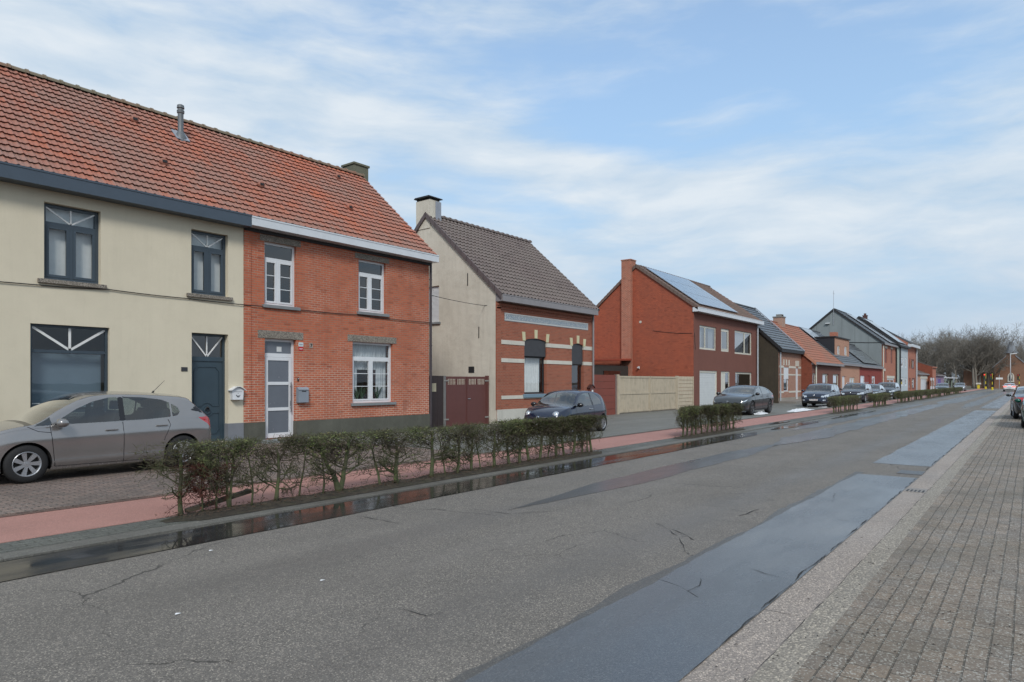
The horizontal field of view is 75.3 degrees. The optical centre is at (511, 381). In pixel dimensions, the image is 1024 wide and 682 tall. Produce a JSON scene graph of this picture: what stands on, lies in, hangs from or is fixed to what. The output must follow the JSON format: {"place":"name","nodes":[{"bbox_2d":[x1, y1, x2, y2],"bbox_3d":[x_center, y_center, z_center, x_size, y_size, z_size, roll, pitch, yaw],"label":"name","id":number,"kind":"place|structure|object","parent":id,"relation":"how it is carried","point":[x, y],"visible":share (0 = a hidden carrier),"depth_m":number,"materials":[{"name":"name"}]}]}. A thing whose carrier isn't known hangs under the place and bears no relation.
{"place":"outdoors","nodes":[
{"label":"outdoors","id":0,"kind":"place"},
{"bbox_2d":[0,437,475,515],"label":"parking paving","id":1,"kind":"structure","parent":0,"point":[65,487],"depth_m":10.87,"materials":[{"name":"brick"}]},
{"bbox_2d":[0,380,210,482],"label":"parked car","id":2,"kind":"object","parent":1,"relation":"on","point":[80,429],"visible":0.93,"depth_m":11.62,"materials":[{"name":"grey paint"}]},
{"bbox_2d":[0,62,251,446],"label":"cream house","id":3,"kind":"structure","parent":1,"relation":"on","point":[102,191],"depth_m":15.42,"materials":[{"name":"beige paint"}]},
{"bbox_2d":[30,324,107,407],"bbox_3d":[-9.654,-0.273,14.435,0.224,1.878,1.497,0,0,38],"label":"window","id":4,"kind":"structure","parent":3,"relation":"in","point":[52,375],"depth_m":14.42,"materials":[{"name":"blue glass"}]},
{"bbox_2d":[37,203,106,288],"bbox_3d":[-9.576,-2.926,14.402,0.372,1.712,1.296,0,0,38],"label":"window","id":5,"kind":"structure","parent":3,"relation":"in","point":[70,238],"depth_m":14.44,"materials":[{"name":"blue glass"}]},
{"bbox_2d":[192,361,221,440],"bbox_3d":[-7.742,0.500,16.843,0.110,2.041,0.826,0,0,38],"label":"door","id":6,"kind":"structure","parent":3,"relation":"in","point":[206,375],"depth_m":16.93,"materials":[{"name":"blue wood"}]},
{"bbox_2d":[186,230,232,300],"bbox_3d":[-7.707,-2.931,16.792,0.372,1.685,1.170,0,0,38],"label":"window","id":7,"kind":"structure","parent":3,"relation":"in","point":[207,256],"depth_m":16.84,"materials":[{"name":"blue glass"}]},
{"bbox_2d":[0,281,429,322],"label":"cable","id":8,"kind":"object","parent":3,"relation":"attached to","point":[188,298],"visible":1,"depth_m":15.90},
{"bbox_2d":[228,386,246,399],"bbox_3d":[-7.120,0.292,17.199,0.188,0.349,0.422,0,0,38],"label":"mailbox","id":9,"kind":"object","parent":3,"relation":"attached to","point":[236,392],"visible":1,"depth_m":17.15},
{"bbox_2d":[0,388,987,542],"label":"cycle path","id":10,"kind":"structure","parent":0,"point":[28,526],"depth_m":9.58,"materials":[{"name":"brick"}]},
{"bbox_2d":[0,388,990,553],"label":"block paving","id":11,"kind":"structure","parent":0,"point":[12,546],"depth_m":7.48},
{"bbox_2d":[161,451,601,522],"bbox_3d":[-1.038,1.651,11.934,0.580,0.060,10.183,0,0,38],"label":"soil bed","id":12,"kind":"object","parent":11,"relation":"on","point":[269,504],"visible":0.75,"depth_m":9.90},
{"bbox_2d":[121,438,222,515],"bbox_3d":[-4.132,1.205,8.329,0.695,0.987,1.284,0,0,34],"label":"hedge shrub","id":13,"kind":"object","parent":12,"relation":"on","point":[178,451],"visible":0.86,"depth_m":8.22,"materials":[{"name":"green plant"}]},
{"bbox_2d":[152,459,239,516],"bbox_3d":[-3.983,1.330,8.552,0.747,0.733,1.218,0,0,32],"label":"hedge shrub","id":14,"kind":"object","parent":12,"relation":"on","point":[195,489],"visible":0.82,"depth_m":8.39,"materials":[{"name":"green plant"}]},
{"bbox_2d":[177,437,250,509],"bbox_3d":[-3.807,1.204,8.530,0.970,0.985,0.688,0,0,-39],"label":"hedge shrub","id":15,"kind":"object","parent":12,"relation":"on","point":[200,447],"visible":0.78,"depth_m":8.54,"materials":[{"name":"green plant"}]},
{"bbox_2d":[184,489,251,512],"bbox_3d":[-3.835,1.555,8.699,0.090,0.199,0.860,0,0,41],"label":"plank","id":16,"kind":"object","parent":12,"relation":"on","point":[223,499],"visible":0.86,"depth_m":8.66,"materials":[{"name":"brown wood"}]},
{"bbox_2d":[179,436,265,506],"bbox_3d":[-3.748,1.200,8.684,0.701,0.999,1.187,0,0,40],"label":"hedge shrub","id":17,"kind":"object","parent":12,"relation":"on","point":[229,499],"visible":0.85,"depth_m":8.65,"materials":[{"name":"green plant"}]},
{"bbox_2d":[219,435,269,504],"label":"hedge shrub","id":18,"kind":"object","parent":12,"relation":"on","point":[244,463],"visible":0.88,"depth_m":8.79,"materials":[{"name":"green plant"}]},
{"bbox_2d":[243,432,314,500],"bbox_3d":[-3.219,1.208,9.196,0.747,0.981,1.119,0,0,44],"label":"hedge shrub","id":19,"kind":"object","parent":12,"relation":"on","point":[269,453],"visible":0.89,"depth_m":9.20,"materials":[{"name":"green plant"}]},
{"bbox_2d":[271,430,340,495],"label":"hedge shrub","id":20,"kind":"object","parent":12,"relation":"on","point":[305,457],"visible":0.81,"depth_m":9.40,"materials":[{"name":"green plant"}]},
{"bbox_2d":[296,432,340,493],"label":"hedge shrub","id":21,"kind":"object","parent":12,"relation":"on","point":[317,445],"visible":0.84,"depth_m":9.59,"materials":[{"name":"green plant"}]},
{"bbox_2d":[266,428,386,490],"bbox_3d":[-2.646,1.194,9.932,0.731,1.019,2.125,0,0,42],"label":"hedge shrub","id":22,"kind":"object","parent":12,"relation":"on","point":[338,436],"visible":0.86,"depth_m":9.92,"materials":[{"name":"green plant"}]},
{"bbox_2d":[333,426,414,484],"bbox_3d":[-2.189,1.205,10.524,0.576,0.984,1.691,0,0,37],"label":"hedge shrub","id":23,"kind":"object","parent":12,"relation":"on","point":[373,452],"visible":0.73,"depth_m":10.64,"materials":[{"name":"green plant"}]},
{"bbox_2d":[353,426,439,482],"bbox_3d":[-1.892,1.218,10.925,0.699,0.958,2.082,0,0,41],"label":"hedge shrub","id":24,"kind":"object","parent":12,"relation":"on","point":[402,445],"visible":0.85,"depth_m":10.83,"materials":[{"name":"green plant"}]},
{"bbox_2d":[394,423,471,477],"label":"hedge shrub","id":25,"kind":"object","parent":12,"relation":"on","point":[412,430],"visible":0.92,"depth_m":11.49,"materials":[{"name":"green plant"}]},
{"bbox_2d":[425,426,462,474],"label":"hedge shrub","id":26,"kind":"object","parent":12,"relation":"on","point":[439,436],"visible":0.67,"depth_m":11.80,"materials":[{"name":"green plant"}]},
{"bbox_2d":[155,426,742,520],"bbox_3d":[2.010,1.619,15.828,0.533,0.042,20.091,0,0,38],"label":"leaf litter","id":27,"kind":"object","parent":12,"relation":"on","point":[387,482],"visible":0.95,"depth_m":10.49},
{"bbox_2d":[438,422,482,473],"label":"hedge shrub","id":28,"kind":"object","parent":12,"relation":"on","point":[458,444],"visible":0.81,"depth_m":12.04,"materials":[{"name":"green plant"}]},
{"bbox_2d":[450,422,494,470],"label":"hedge shrub","id":29,"kind":"object","parent":12,"relation":"on","point":[472,445],"visible":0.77,"depth_m":12.30,"materials":[{"name":"green plant"}]},
{"bbox_2d":[465,421,496,468],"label":"hedge shrub","id":30,"kind":"object","parent":12,"relation":"on","point":[477,434],"visible":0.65,"depth_m":12.57,"materials":[{"name":"green plant"}]},
{"bbox_2d":[463,422,521,466],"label":"hedge shrub","id":31,"kind":"object","parent":12,"relation":"on","point":[494,433],"visible":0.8,"depth_m":12.88,"materials":[{"name":"green plant"}]},
{"bbox_2d":[484,419,530,464],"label":"hedge shrub","id":32,"kind":"object","parent":12,"relation":"on","point":[505,425],"visible":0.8,"depth_m":13.13,"materials":[{"name":"green plant"}]},
{"bbox_2d":[499,417,538,462],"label":"hedge shrub","id":33,"kind":"object","parent":12,"relation":"on","point":[518,422],"visible":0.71,"depth_m":13.39,"materials":[{"name":"green plant"}]},
{"bbox_2d":[512,417,546,460],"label":"hedge shrub","id":34,"kind":"object","parent":12,"relation":"on","point":[533,424],"visible":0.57,"depth_m":13.70,"materials":[{"name":"green plant"}]},
{"bbox_2d":[526,416,563,459],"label":"hedge shrub","id":35,"kind":"object","parent":12,"relation":"on","point":[546,424],"visible":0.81,"depth_m":14.02,"materials":[{"name":"green plant"}]},
{"bbox_2d":[542,416,577,457],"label":"hedge shrub","id":36,"kind":"object","parent":12,"relation":"on","point":[566,434],"visible":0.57,"depth_m":14.52,"materials":[{"name":"green plant"}]},
{"bbox_2d":[548,415,582,455],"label":"hedge shrub","id":37,"kind":"object","parent":12,"relation":"on","point":[561,439],"visible":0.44,"depth_m":14.68,"materials":[{"name":"green plant"}]},
{"bbox_2d":[560,414,595,453],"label":"hedge shrub","id":38,"kind":"object","parent":12,"relation":"on","point":[579,427],"visible":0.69,"depth_m":15.07,"materials":[{"name":"green plant"}]},
{"bbox_2d":[567,414,598,452],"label":"hedge shrub","id":39,"kind":"object","parent":12,"relation":"on","point":[580,434],"visible":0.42,"depth_m":15.25,"materials":[{"name":"green plant"}]},
{"bbox_2d":[577,414,607,451],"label":"hedge shrub","id":40,"kind":"object","parent":12,"relation":"on","point":[601,418],"visible":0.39,"depth_m":15.68,"materials":[{"name":"green plant"}]},
{"bbox_2d":[673,428,744,438],"bbox_3d":[6.511,1.645,21.585,0.580,0.065,5.514,0,0,38],"label":"soil bed","id":41,"kind":"object","parent":11,"relation":"on","point":[708,434],"visible":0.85,"depth_m":20.97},
{"bbox_2d":[673,406,690,436],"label":"hedge shrub","id":42,"kind":"object","parent":41,"relation":"on","point":[682,420],"visible":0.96,"depth_m":19.89,"materials":[{"name":"green plant"}]},
{"bbox_2d":[675,405,699,435],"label":"hedge shrub","id":43,"kind":"object","parent":41,"relation":"on","point":[692,410],"visible":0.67,"depth_m":20.23,"materials":[{"name":"green plant"}]},
{"bbox_2d":[697,405,722,432],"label":"hedge shrub","id":44,"kind":"object","parent":41,"relation":"on","point":[711,415],"visible":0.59,"depth_m":21.58,"materials":[{"name":"green plant"}]},
{"bbox_2d":[827,409,861,413],"bbox_3d":[18.726,1.649,37.203,0.580,0.058,7.436,0,0,38],"label":"soil bed","id":45,"kind":"object","parent":11,"relation":"on","point":[845,411],"visible":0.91,"depth_m":36.85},
{"bbox_2d":[826,395,861,412],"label":"clipped hedge","id":46,"kind":"object","parent":45,"relation":"on","point":[847,400],"visible":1,"depth_m":36.71,"materials":[{"name":"green plant"}]},
{"bbox_2d":[866,404,890,407],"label":"soil bed","id":47,"kind":"object","parent":11,"relation":"on","point":[879,406],"visible":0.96,"depth_m":44.44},
{"bbox_2d":[866,392,891,406],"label":"clipped hedge","id":48,"kind":"object","parent":47,"relation":"on","point":[877,397],"visible":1,"depth_m":45.04,"materials":[{"name":"green plant"}]},
{"bbox_2d":[0,390,1013,681],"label":"road","id":49,"kind":"structure","parent":0,"point":[446,588],"depth_m":5.76,"materials":[{"name":"asphalt"}]},
{"bbox_2d":[166,389,990,533],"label":"gutter band","id":50,"kind":"object","parent":49,"relation":"on","point":[762,431],"visible":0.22,"depth_m":33.57,"materials":[{"name":"concrete"}]},
{"bbox_2d":[0,432,756,581],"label":"puddle","id":51,"kind":"object","parent":50,"relation":"on","point":[12,569],"visible":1,"depth_m":8.10,"materials":[{"name":"liquid"}]},
{"bbox_2d":[509,444,773,509],"bbox_3d":[3.698,1.696,13.549,0.734,0.001,12.100,0,0,38],"label":"wet strip","id":52,"kind":"object","parent":49,"relation":"on","point":[648,475],"visible":1,"depth_m":12.14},
{"bbox_2d":[449,472,862,681],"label":"damp fringe","id":53,"kind":"object","parent":49,"relation":"on","point":[625,591],"visible":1,"depth_m":5.37,"materials":[{"name":"asphalt"}]},
{"bbox_2d":[464,407,1000,681],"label":"road patch","id":54,"kind":"object","parent":49,"relation":"on","point":[660,630],"visible":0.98,"depth_m":5.05,"materials":[{"name":"asphalt"}]},
{"bbox_2d":[788,404,921,430],"bbox_3d":[20.660,1.694,37.161,0.799,0.001,36.000,0,0,38],"label":"wet strip","id":55,"kind":"object","parent":49,"relation":"on","point":[819,424],"visible":0.98,"depth_m":30.61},
{"bbox_2d":[774,404,942,445],"bbox_3d":[19.781,1.692,34.041,1.179,0.001,42.000,0,0,38],"label":"wet strip","id":56,"kind":"object","parent":49,"relation":"on","point":[832,431],"visible":0.98,"depth_m":24.56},
{"bbox_2d":[873,410,994,466],"bbox_3d":[17.932,1.696,26.346,1.070,0.001,32.400,0,0,38],"label":"road patch","id":57,"kind":"object","parent":49,"relation":"on","point":[929,450],"visible":0.98,"depth_m":18.23,"materials":[{"name":"asphalt"}]},
{"bbox_2d":[937,391,996,403],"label":"wet strip","id":58,"kind":"object","parent":49,"relation":"on","point":[962,398],"visible":0.87,"depth_m":67.29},
{"bbox_2d":[961,391,1007,407],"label":"wet strip","id":59,"kind":"object","parent":49,"relation":"on","point":[978,402],"visible":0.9,"depth_m":60.10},
{"bbox_2d":[981,392,1013,408],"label":"road patch","id":60,"kind":"object","parent":49,"relation":"on","point":[1000,402],"visible":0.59,"depth_m":54.30,"materials":[{"name":"asphalt"}]},
{"bbox_2d":[414,195,599,423],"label":"gable house","id":61,"kind":"structure","parent":0,"point":[523,339],"depth_m":27.88,"materials":[{"name":"brown brick"}]},
{"bbox_2d":[523,356,545,397],"bbox_3d":[0.904,-0.209,28.142,0.411,1.737,1.802,0,0,38],"label":"window","id":62,"kind":"structure","parent":61,"relation":"in","point":[531,365],"depth_m":28.34,"materials":[{"name":"white glass"}]},
{"bbox_2d":[0,0,1023,380],"label":"sky","id":63,"kind":"structure","parent":0,"point":[775,157],"materials":[{"name":"blue"}]},
{"bbox_2d":[327,388,976,452],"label":"forecourt","id":64,"kind":"structure","parent":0,"point":[628,423],"depth_m":26.89,"materials":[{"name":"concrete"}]},
{"bbox_2d":[184,119,438,443],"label":"brick house","id":65,"kind":"structure","parent":64,"relation":"on","point":[322,237],"depth_m":20.03,"materials":[{"name":"red brick"}]},
{"bbox_2d":[265,357,291,437],"bbox_3d":[-6.460,0.431,18.370,0.119,2.219,0.816,0,0,38],"label":"door","id":66,"kind":"structure","parent":65,"relation":"in","point":[278,384],"depth_m":18.37,"materials":[{"name":"white glass"}]},
{"bbox_2d":[262,242,300,310],"bbox_3d":[-6.404,-2.904,18.343,0.230,1.804,1.153,0,0,38],"label":"window","id":67,"kind":"structure","parent":65,"relation":"in","point":[276,304],"depth_m":18.35,"materials":[{"name":"white plastic"}]},
{"bbox_2d":[296,387,308,402],"bbox_3d":[-5.918,0.367,18.767,0.148,0.438,0.342,0,0,38],"label":"mailbox","id":68,"kind":"object","parent":65,"relation":"attached to","point":[302,394],"visible":1,"depth_m":18.70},
{"bbox_2d":[357,259,389,316],"bbox_3d":[-4.409,-2.934,20.893,0.230,1.716,1.269,0,0,38],"label":"window","id":69,"kind":"structure","parent":65,"relation":"in","point":[368,311],"depth_m":20.91,"materials":[{"name":"white plastic"}]},
{"bbox_2d":[351,342,396,405],"bbox_3d":[-4.441,-0.244,20.959,0.361,1.970,1.790,0,0,38],"label":"window","id":70,"kind":"structure","parent":65,"relation":"in","point":[370,357],"depth_m":21.08,"materials":[{"name":"white glass"}]},
{"bbox_2d":[432,376,442,427],"bbox_3d":[-2.868,0.726,23.614,0.045,1.887,1.177,0,0,38],"label":"side panel","id":71,"kind":"object","parent":64,"relation":"on","point":[437,400],"visible":0.34,"depth_m":23.85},
{"bbox_2d":[443,376,488,426],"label":"yard gate","id":72,"kind":"structure","parent":64,"relation":"on","point":[467,402],"depth_m":25.03,"materials":[{"name":"wood"}]},
{"bbox_2d":[524,389,606,434],"bbox_3d":[1.764,0.960,21.693,1.921,1.411,3.550,0,0,34],"label":"parked car","id":73,"kind":"object","parent":64,"relation":"on","point":[564,403],"visible":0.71,"depth_m":21.16,"materials":[{"name":"blue paint"}]},
{"bbox_2d":[594,374,616,414],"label":"brick wall","id":74,"kind":"structure","parent":64,"relation":"on","point":[610,399],"depth_m":32.96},
{"bbox_2d":[617,374,678,413],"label":"fence","id":75,"kind":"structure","parent":64,"relation":"on","point":[644,393],"depth_m":36.22,"materials":[{"name":"beige wood"}]},
{"bbox_2d":[594,259,763,405],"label":"garage house","id":76,"kind":"structure","parent":64,"relation":"on","point":[639,306],"depth_m":44.45,"materials":[{"name":"brick"}]},
{"bbox_2d":[700,325,714,350],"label":"window","id":77,"kind":"structure","parent":76,"relation":"in","point":[709,328],"depth_m":44.47,"materials":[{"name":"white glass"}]},
{"bbox_2d":[700,370,716,405],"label":"garage door","id":78,"kind":"structure","parent":76,"relation":"in","point":[708,379],"depth_m":43.99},
{"bbox_2d":[735,330,750,354],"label":"window","id":79,"kind":"structure","parent":76,"relation":"in","point":[741,338],"depth_m":49.54,"materials":[{"name":"white glass"}]},
{"bbox_2d":[679,376,693,408],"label":"slatted panel","id":80,"kind":"object","parent":64,"relation":"on","point":[686,392],"visible":0.89,"depth_m":40.46,"materials":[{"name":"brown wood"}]},
{"bbox_2d":[713,385,773,414],"bbox_3d":[12.031,0.907,34.454,2.218,1.475,4.816,0,0,38],"label":"parked car","id":81,"kind":"object","parent":64,"relation":"on","point":[753,397],"visible":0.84,"depth_m":33.47,"materials":[{"name":"paint"}]},
{"bbox_2d":[801,383,840,406],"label":"parked car","id":82,"kind":"object","parent":64,"relation":"on","point":[815,394],"visible":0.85,"depth_m":43.41,"materials":[{"name":"paint"}]},
{"bbox_2d":[799,327,861,388],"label":"dormer house","id":83,"kind":"structure","parent":64,"relation":"on","point":[835,345],"depth_m":67.11,"materials":[{"name":"brick"}]},
{"bbox_2d":[809,291,898,382],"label":"tall brick house","id":84,"kind":"structure","parent":64,"relation":"on","point":[883,353],"depth_m":84.69,"materials":[{"name":"stone"}]},
{"bbox_2d":[839,382,872,402],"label":"parked car","id":85,"kind":"object","parent":64,"relation":"on","point":[864,389],"visible":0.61,"depth_m":52.54,"materials":[{"name":"black paint"}]},
{"bbox_2d":[849,343,883,383],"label":"oxblood house","id":86,"kind":"structure","parent":64,"relation":"on","point":[870,370],"depth_m":76.53,"materials":[{"name":"brick"}]},
{"bbox_2d":[857,316,910,390],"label":"pale house","id":87,"kind":"structure","parent":64,"relation":"on","point":[902,364],"depth_m":93.45,"materials":[{"name":"stone"}]},
{"bbox_2d":[878,382,900,398],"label":"parked car","id":88,"kind":"object","parent":64,"relation":"on","point":[891,387],"visible":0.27,"depth_m":63.31,"materials":[{"name":"blue paint"}]},
{"bbox_2d":[734,302,804,403],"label":"striped house","id":89,"kind":"structure","parent":0,"point":[780,353],"depth_m":52.36,"materials":[{"name":"pink brick"}]},
{"bbox_2d":[767,314,844,395],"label":"maroon house","id":90,"kind":"structure","parent":0,"point":[820,364],"depth_m":59.91,"materials":[{"name":"orange brick"}]},
{"bbox_2d":[882,327,919,390],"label":"coral house","id":91,"kind":"structure","parent":0,"point":[912,368],"depth_m":101.30,"materials":[{"name":"brick"}]},
{"bbox_2d":[789,409,1023,681],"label":"pavement","id":92,"kind":"structure","parent":0,"point":[964,641],"depth_m":5.08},
{"bbox_2d":[1006,386,1023,418],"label":"parked car","id":93,"kind":"object","parent":92,"relation":"on","point":[1015,409],"visible":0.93,"depth_m":29.38,"materials":[{"name":"paint"}]},
{"bbox_2d":[917,370,929,389],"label":"link garage","id":94,"kind":"structure","parent":0,"point":[922,380],"depth_m":111.17,"materials":[{"name":"paint"}]},
{"bbox_2d":[917,361,936,388],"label":"plain brick house","id":95,"kind":"structure","parent":0,"point":[927,368],"depth_m":116.81,"materials":[{"name":"red brick"}]},
{"label":"ground","id":96,"kind":"structure","parent":0,"visible":0},
{"bbox_2d":[0,389,972,517],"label":"edge band","id":97,"kind":"object","parent":96,"relation":"on","point":[18,514],"depth_m":9.79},
{"bbox_2d":[0,389,986,561],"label":"kerb","id":98,"kind":"structure","parent":96,"relation":"on","point":[106,539],"depth_m":8.92,"materials":[{"name":"concrete"}]},
{"bbox_2d":[594,359,631,395],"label":"lean to shed","id":99,"kind":"object","parent":96,"relation":"on","point":[609,370],"visible":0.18,"depth_m":42.47,"materials":[{"name":"red"}]},
{"bbox_2d":[680,399,1010,681],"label":"gutter slab","id":100,"kind":"structure","parent":96,"relation":"on","point":[753,651],"depth_m":5.29,"materials":[{"name":"concrete"}]},
{"bbox_2d":[747,405,1009,681],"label":"flat kerb","id":101,"kind":"structure","parent":96,"relation":"on","point":[820,621],"depth_m":5.19,"materials":[{"name":"concrete"}]},
{"bbox_2d":[899,332,950,372],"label":"bare tree","id":102,"kind":"object","parent":96,"relation":"on","point":[926,352],"visible":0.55,"depth_m":167.82,"materials":[{"name":"brown plant"}]},
{"bbox_2d":[913,331,957,364],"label":"bare tree","id":103,"kind":"object","parent":96,"relation":"on","point":[922,359],"visible":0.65,"depth_m":169.89,"materials":[{"name":"brown plant"}]},
{"bbox_2d":[919,328,965,372],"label":"bare tree","id":104,"kind":"object","parent":96,"relation":"on","point":[945,347],"visible":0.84,"depth_m":166.54,"materials":[{"name":"brown plant"}]},
{"bbox_2d":[925,332,986,382],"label":"bare tree","id":105,"kind":"object","parent":96,"relation":"on","point":[953,359],"visible":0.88,"depth_m":165.33,"materials":[{"name":"brown plant"}]},
{"bbox_2d":[932,324,1005,387],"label":"bare tree","id":106,"kind":"object","parent":96,"relation":"on","point":[980,372],"visible":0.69,"depth_m":164.05,"materials":[{"name":"brown plant"}]},
{"bbox_2d":[948,325,1005,387],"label":"bare tree","id":107,"kind":"object","parent":96,"relation":"on","point":[974,366],"visible":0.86,"depth_m":163.83,"materials":[{"name":"brown plant"}]},
{"bbox_2d":[962,322,1006,387],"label":"bare tree","id":108,"kind":"object","parent":96,"relation":"on","point":[979,379],"visible":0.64,"depth_m":165.22,"materials":[{"name":"brown plant"}]},
{"bbox_2d":[955,322,1023,387],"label":"bare tree","id":109,"kind":"object","parent":96,"relation":"on","point":[983,363],"visible":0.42,"depth_m":164.57,"materials":[{"name":"brown plant"}]},
{"bbox_2d":[969,327,1013,387],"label":"bare tree","id":110,"kind":"object","parent":96,"relation":"on","point":[988,374],"visible":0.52,"depth_m":164.83,"materials":[{"name":"brown plant"}]},
{"bbox_2d":[964,342,1023,388],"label":"chapel","id":111,"kind":"structure","parent":96,"relation":"on","point":[1016,368],"depth_m":164.43,"materials":[{"name":"brick"}]},
{"bbox_2d":[972,324,1023,388],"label":"bare tree","id":112,"kind":"object","parent":96,"relation":"on","point":[1006,359],"visible":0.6,"depth_m":164.05,"materials":[{"name":"brown plant"}]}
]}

